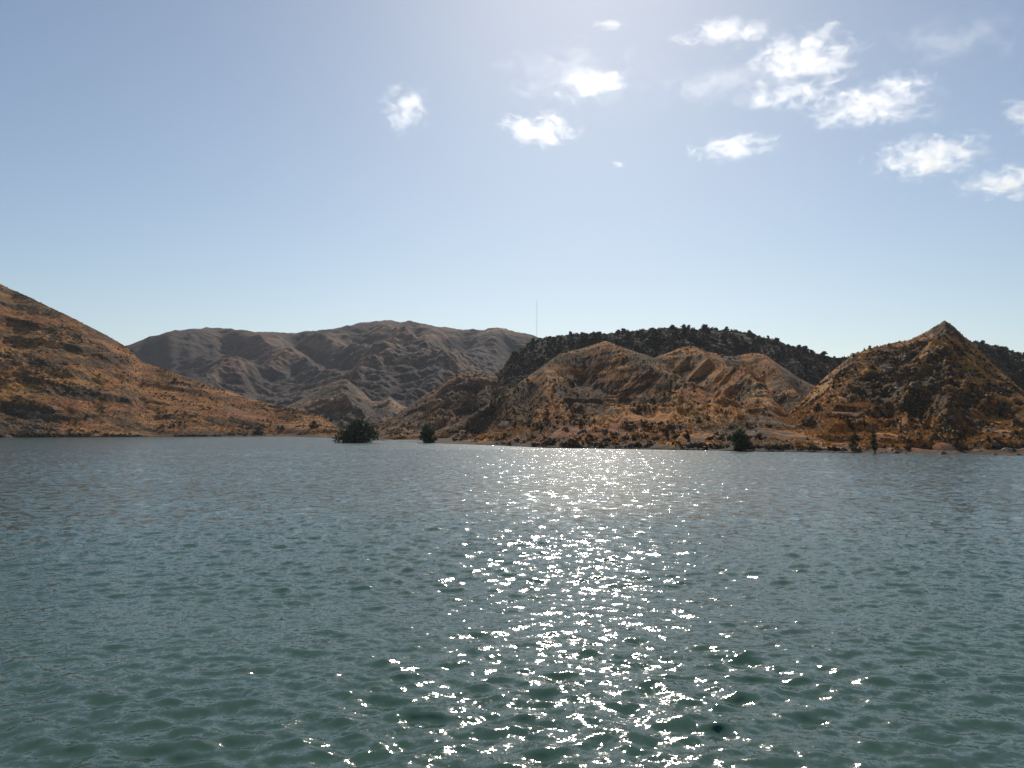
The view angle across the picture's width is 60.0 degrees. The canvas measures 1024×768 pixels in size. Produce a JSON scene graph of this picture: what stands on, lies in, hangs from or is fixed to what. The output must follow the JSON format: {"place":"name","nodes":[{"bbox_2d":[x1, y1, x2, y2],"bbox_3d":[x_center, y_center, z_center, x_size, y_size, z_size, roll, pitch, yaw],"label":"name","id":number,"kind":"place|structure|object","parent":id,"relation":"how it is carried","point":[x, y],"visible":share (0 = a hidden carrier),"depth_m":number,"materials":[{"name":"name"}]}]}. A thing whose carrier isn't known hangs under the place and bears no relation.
{"place":"outdoors","nodes":[
{"label":"outdoors","id":0,"kind":"place"},
{"bbox_2d":[0,284,340,437],"bbox_3d":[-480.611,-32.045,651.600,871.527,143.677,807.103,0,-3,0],"label":"hill","id":1,"kind":"structure","parent":0,"point":[11,337],"depth_m":428.16,"materials":[{"name":"brown soil"}]},
{"bbox_2d":[1,434,13,437],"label":"rock","id":2,"kind":"object","parent":1,"relation":"on","point":[6,436],"visible":0.67,"depth_m":319.37,"materials":[{"name":"grey stone"}]},
{"bbox_2d":[21,425,33,430],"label":"rock","id":3,"kind":"object","parent":1,"relation":"on","point":[26,427],"visible":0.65,"depth_m":333.31,"materials":[{"name":"grey stone"}]},
{"bbox_2d":[25,411,42,418],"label":"rock","id":4,"kind":"object","parent":1,"relation":"on","point":[32,414],"visible":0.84,"depth_m":356.24,"materials":[{"name":"grey stone"}]},
{"bbox_2d":[33,424,44,429],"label":"rock","id":5,"kind":"object","parent":1,"relation":"on","point":[39,426],"visible":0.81,"depth_m":337.71,"materials":[{"name":"grey stone"}]},
{"bbox_2d":[48,406,57,410],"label":"rock","id":6,"kind":"object","parent":1,"relation":"on","point":[53,408],"visible":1,"depth_m":362.68,"materials":[{"name":"grey stone"}]},
{"bbox_2d":[170,378,179,383],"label":"bush","id":7,"kind":"object","parent":1,"relation":"on","point":[174,380],"visible":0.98,"depth_m":481.56,"materials":[{"name":"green plant"}]},
{"bbox_2d":[252,426,263,433],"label":"bush","id":8,"kind":"object","parent":1,"relation":"on","point":[257,430],"visible":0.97,"depth_m":407.87,"materials":[{"name":"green plant"}]},
{"bbox_2d":[309,421,318,428],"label":"bush","id":9,"kind":"object","parent":1,"relation":"on","point":[314,426],"visible":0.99,"depth_m":419.94,"materials":[{"name":"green plant"}]},
{"bbox_2d":[0,286,1023,450],"bbox_3d":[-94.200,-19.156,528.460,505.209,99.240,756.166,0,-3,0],"label":"scrub cover","id":10,"kind":"object","parent":1,"relation":"on","point":[945,426],"visible":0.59,"depth_m":260.83,"materials":[{"name":"brown plant"}]},
{"bbox_2d":[126,320,542,406],"bbox_3d":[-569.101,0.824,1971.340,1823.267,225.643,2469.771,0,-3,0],"label":"hills","id":11,"kind":"structure","parent":0,"point":[413,361],"depth_m":1392.24,"materials":[{"name":"stone"}]},
{"bbox_2d":[285,379,407,431],"bbox_3d":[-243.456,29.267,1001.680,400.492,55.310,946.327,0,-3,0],"label":"hills","id":12,"kind":"structure","parent":0,"point":[388,411],"depth_m":756.67,"materials":[{"name":"brown soil"}]},
{"bbox_2d":[333,436,458,440],"bbox_3d":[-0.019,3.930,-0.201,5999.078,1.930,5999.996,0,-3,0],"label":"ground","id":13,"kind":"structure","parent":0,"point":[439,439],"depth_m":301.79,"materials":[{"name":"brown soil"}]},
{"bbox_2d":[0,287,1023,447],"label":"dry grass","id":14,"kind":"structure","parent":13,"relation":"on","point":[978,436],"depth_m":262.40,"materials":[{"name":"plant"}]},
{"bbox_2d":[375,371,508,437],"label":"spur hills","id":15,"kind":"structure","parent":0,"point":[442,407],"depth_m":453.28,"materials":[{"name":"brown soil"}]},
{"bbox_2d":[0,436,1023,767],"bbox_3d":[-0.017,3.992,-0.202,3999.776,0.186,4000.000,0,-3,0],"label":"water","id":16,"kind":"structure","parent":0,"point":[250,602],"depth_m":19.96,"materials":[{"name":"teal liquid"}]},
{"bbox_2d":[332,419,381,442],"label":"tree","id":17,"kind":"object","parent":16,"relation":"in","point":[356,431],"visible":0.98,"depth_m":243.48,"materials":[{"name":"green plant"}]},
{"bbox_2d":[0,0,1023,357],"label":"sky","id":18,"kind":"structure","parent":0,"point":[840,178],"materials":[{"name":"blue"}]},
{"bbox_2d":[371,341,850,452],"bbox_3d":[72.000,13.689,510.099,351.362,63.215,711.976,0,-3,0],"label":"central hill","id":19,"kind":"structure","parent":0,"point":[589,365],"depth_m":334.19,"materials":[{"name":"brown soil"}]},
{"bbox_2d":[419,424,438,442],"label":"tree","id":20,"kind":"object","parent":19,"relation":"on","point":[428,434],"visible":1,"depth_m":243.63,"materials":[{"name":"green plant"}]},
{"bbox_2d":[577,428,586,433],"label":"rock","id":21,"kind":"object","parent":19,"relation":"on","point":[581,431],"visible":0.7,"depth_m":199.57,"materials":[{"name":"grey stone"}]},
{"bbox_2d":[663,429,669,436],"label":"bush","id":22,"kind":"object","parent":19,"relation":"on","point":[666,433],"visible":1,"depth_m":192.97,"materials":[{"name":"green plant"}]},
{"bbox_2d":[684,430,689,438],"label":"bush","id":23,"kind":"object","parent":19,"relation":"on","point":[686,435],"visible":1,"depth_m":185.76,"materials":[{"name":"green plant"}]},
{"bbox_2d":[729,428,752,450],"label":"tree","id":24,"kind":"object","parent":19,"relation":"on","point":[740,440],"visible":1,"depth_m":166.86,"materials":[{"name":"green plant"}]},
{"bbox_2d":[488,328,1023,403],"bbox_3d":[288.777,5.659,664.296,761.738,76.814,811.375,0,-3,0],"label":"wooded ridge","id":25,"kind":"structure","parent":0,"point":[736,348],"depth_m":534.21,"materials":[{"name":"green plant"}]},
{"bbox_2d":[543,341,552,350],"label":"tree","id":26,"kind":"object","parent":25,"relation":"on","point":[548,346],"visible":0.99,"depth_m":556.62,"materials":[{"name":"green plant"}]},
{"bbox_2d":[554,345,563,352],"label":"tree","id":27,"kind":"object","parent":25,"relation":"on","point":[560,347],"visible":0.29,"depth_m":543.28,"materials":[{"name":"green plant"}]},
{"bbox_2d":[567,341,576,347],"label":"tree","id":28,"kind":"object","parent":25,"relation":"on","point":[572,344],"visible":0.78,"depth_m":561.36,"materials":[{"name":"green plant"}]},
{"bbox_2d":[581,333,589,341],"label":"tree","id":29,"kind":"object","parent":25,"relation":"on","point":[585,336],"visible":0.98,"depth_m":577.09,"materials":[{"name":"green plant"}]},
{"bbox_2d":[590,333,598,341],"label":"tree","id":30,"kind":"object","parent":25,"relation":"on","point":[595,336],"visible":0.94,"depth_m":571.91,"materials":[{"name":"green plant"}]},
{"bbox_2d":[624,332,631,340],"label":"tree","id":31,"kind":"object","parent":25,"relation":"on","point":[627,337],"visible":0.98,"depth_m":562.26,"materials":[{"name":"green plant"}]},
{"bbox_2d":[651,351,658,357],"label":"tree","id":32,"kind":"object","parent":25,"relation":"on","point":[655,354],"visible":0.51,"depth_m":498.02,"materials":[{"name":"green plant"}]},
{"bbox_2d":[651,331,661,338],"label":"tree","id":33,"kind":"object","parent":25,"relation":"on","point":[654,335],"visible":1,"depth_m":536.63,"materials":[{"name":"green plant"}]},
{"bbox_2d":[669,324,676,331],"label":"tree","id":34,"kind":"object","parent":25,"relation":"on","point":[671,328],"visible":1,"depth_m":559.96,"materials":[{"name":"green plant"}]},
{"bbox_2d":[679,327,687,335],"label":"tree","id":35,"kind":"object","parent":25,"relation":"on","point":[684,330],"visible":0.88,"depth_m":549.98,"materials":[{"name":"green plant"}]},
{"bbox_2d":[687,331,695,339],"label":"tree","id":36,"kind":"object","parent":25,"relation":"on","point":[691,335],"visible":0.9,"depth_m":534.88,"materials":[{"name":"green plant"}]},
{"bbox_2d":[687,327,697,334],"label":"tree","id":37,"kind":"object","parent":25,"relation":"on","point":[694,330],"visible":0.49,"depth_m":544.32,"materials":[{"name":"green plant"}]},
{"bbox_2d":[694,336,702,345],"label":"tree","id":38,"kind":"object","parent":25,"relation":"on","point":[697,341],"visible":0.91,"depth_m":524.47,"materials":[{"name":"green plant"}]},
{"bbox_2d":[699,334,709,343],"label":"tree","id":39,"kind":"object","parent":25,"relation":"on","point":[703,338],"visible":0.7,"depth_m":530.67,"materials":[{"name":"green plant"}]},
{"bbox_2d":[698,324,711,332],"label":"tree","id":40,"kind":"object","parent":25,"relation":"on","point":[704,327],"visible":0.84,"depth_m":561.38,"materials":[{"name":"green plant"}]},
{"bbox_2d":[703,341,710,347],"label":"tree","id":41,"kind":"object","parent":25,"relation":"on","point":[706,344],"visible":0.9,"depth_m":520.54,"materials":[{"name":"green plant"}]},
{"bbox_2d":[720,331,728,339],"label":"tree","id":42,"kind":"object","parent":25,"relation":"on","point":[724,336],"visible":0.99,"depth_m":554.88,"materials":[{"name":"green plant"}]},
{"bbox_2d":[731,336,740,344],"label":"tree","id":43,"kind":"object","parent":25,"relation":"on","point":[734,339],"visible":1,"depth_m":548.67,"materials":[{"name":"green plant"}]},
{"bbox_2d":[742,341,748,347],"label":"tree","id":44,"kind":"object","parent":25,"relation":"on","point":[746,343],"visible":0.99,"depth_m":543.67,"materials":[{"name":"green plant"}]},
{"bbox_2d":[747,346,758,353],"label":"tree","id":45,"kind":"object","parent":25,"relation":"on","point":[752,349],"visible":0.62,"depth_m":523.77,"materials":[{"name":"green plant"}]},
{"bbox_2d":[750,339,759,347],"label":"tree","id":46,"kind":"object","parent":25,"relation":"on","point":[754,342],"visible":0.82,"depth_m":545.44,"materials":[{"name":"green plant"}]},
{"bbox_2d":[490,327,1023,401],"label":"ridge thicket","id":47,"kind":"object","parent":25,"relation":"on","point":[764,342],"visible":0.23,"depth_m":524.20,"materials":[{"name":"green plant"}]},
{"bbox_2d":[770,337,783,345],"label":"tree","id":48,"kind":"object","parent":25,"relation":"on","point":[775,340],"visible":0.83,"depth_m":559.81,"materials":[{"name":"green plant"}]},
{"bbox_2d":[773,357,780,364],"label":"tree","id":49,"kind":"object","parent":25,"relation":"on","point":[775,359],"visible":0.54,"depth_m":493.69,"materials":[{"name":"green plant"}]},
{"bbox_2d":[800,346,807,352],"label":"tree","id":50,"kind":"object","parent":25,"relation":"on","point":[804,348],"visible":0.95,"depth_m":523.60,"materials":[{"name":"green plant"}]},
{"bbox_2d":[819,351,828,359],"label":"tree","id":51,"kind":"object","parent":25,"relation":"on","point":[822,354],"visible":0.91,"depth_m":535.22,"materials":[{"name":"green plant"}]},
{"bbox_2d":[834,358,842,364],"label":"tree","id":52,"kind":"object","parent":25,"relation":"on","point":[839,361],"visible":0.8,"depth_m":530.72,"materials":[{"name":"green plant"}]},
{"bbox_2d":[994,348,1006,357],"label":"tree","id":53,"kind":"object","parent":25,"relation":"on","point":[1001,353],"visible":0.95,"depth_m":478.94,"materials":[{"name":"green plant"}]},
{"bbox_2d":[994,346,1009,356],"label":"tree","id":54,"kind":"object","parent":25,"relation":"on","point":[1003,349],"visible":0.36,"depth_m":487.31,"materials":[{"name":"green plant"}]},
{"bbox_2d":[1009,374,1020,381],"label":"tree","id":55,"kind":"object","parent":25,"relation":"on","point":[1014,376],"visible":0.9,"depth_m":438.14,"materials":[{"name":"green plant"}]},
{"bbox_2d":[1013,352,1021,358],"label":"tree","id":56,"kind":"object","parent":25,"relation":"on","point":[1018,354],"visible":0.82,"depth_m":498.26,"materials":[{"name":"green plant"}]},
{"bbox_2d":[785,397,1023,455],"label":"shore terraces","id":57,"kind":"object","parent":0,"point":[917,449],"visible":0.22,"depth_m":178.05,"materials":[{"name":"brown soil"}]},
{"bbox_2d":[870,434,877,452],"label":"bush","id":58,"kind":"object","parent":57,"relation":"on","point":[873,440],"visible":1,"depth_m":155.95,"materials":[{"name":"green plant"}]},
{"bbox_2d":[990,441,1000,447],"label":"rock","id":59,"kind":"object","parent":57,"relation":"on","point":[995,444],"visible":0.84,"depth_m":168.09,"materials":[{"name":"grey stone"}]},
{"bbox_2d":[789,320,1023,450],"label":"pointed hill","id":60,"kind":"structure","parent":0,"point":[947,446],"depth_m":248.27,"materials":[{"name":"brown soil"}]},
{"bbox_2d":[884,367,895,373],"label":"rock","id":61,"kind":"object","parent":60,"relation":"on","point":[889,369],"visible":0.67,"depth_m":259.52,"materials":[{"name":"grey stone"}]},
{"bbox_2d":[906,381,919,390],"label":"rock","id":62,"kind":"object","parent":60,"relation":"on","point":[915,386],"visible":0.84,"depth_m":223.22,"materials":[{"name":"grey stone"}]},
{"bbox_2d":[963,416,970,420],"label":"rock","id":63,"kind":"object","parent":60,"relation":"on","point":[966,418],"visible":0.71,"depth_m":198.85,"materials":[{"name":"grey stone"}]}
]}

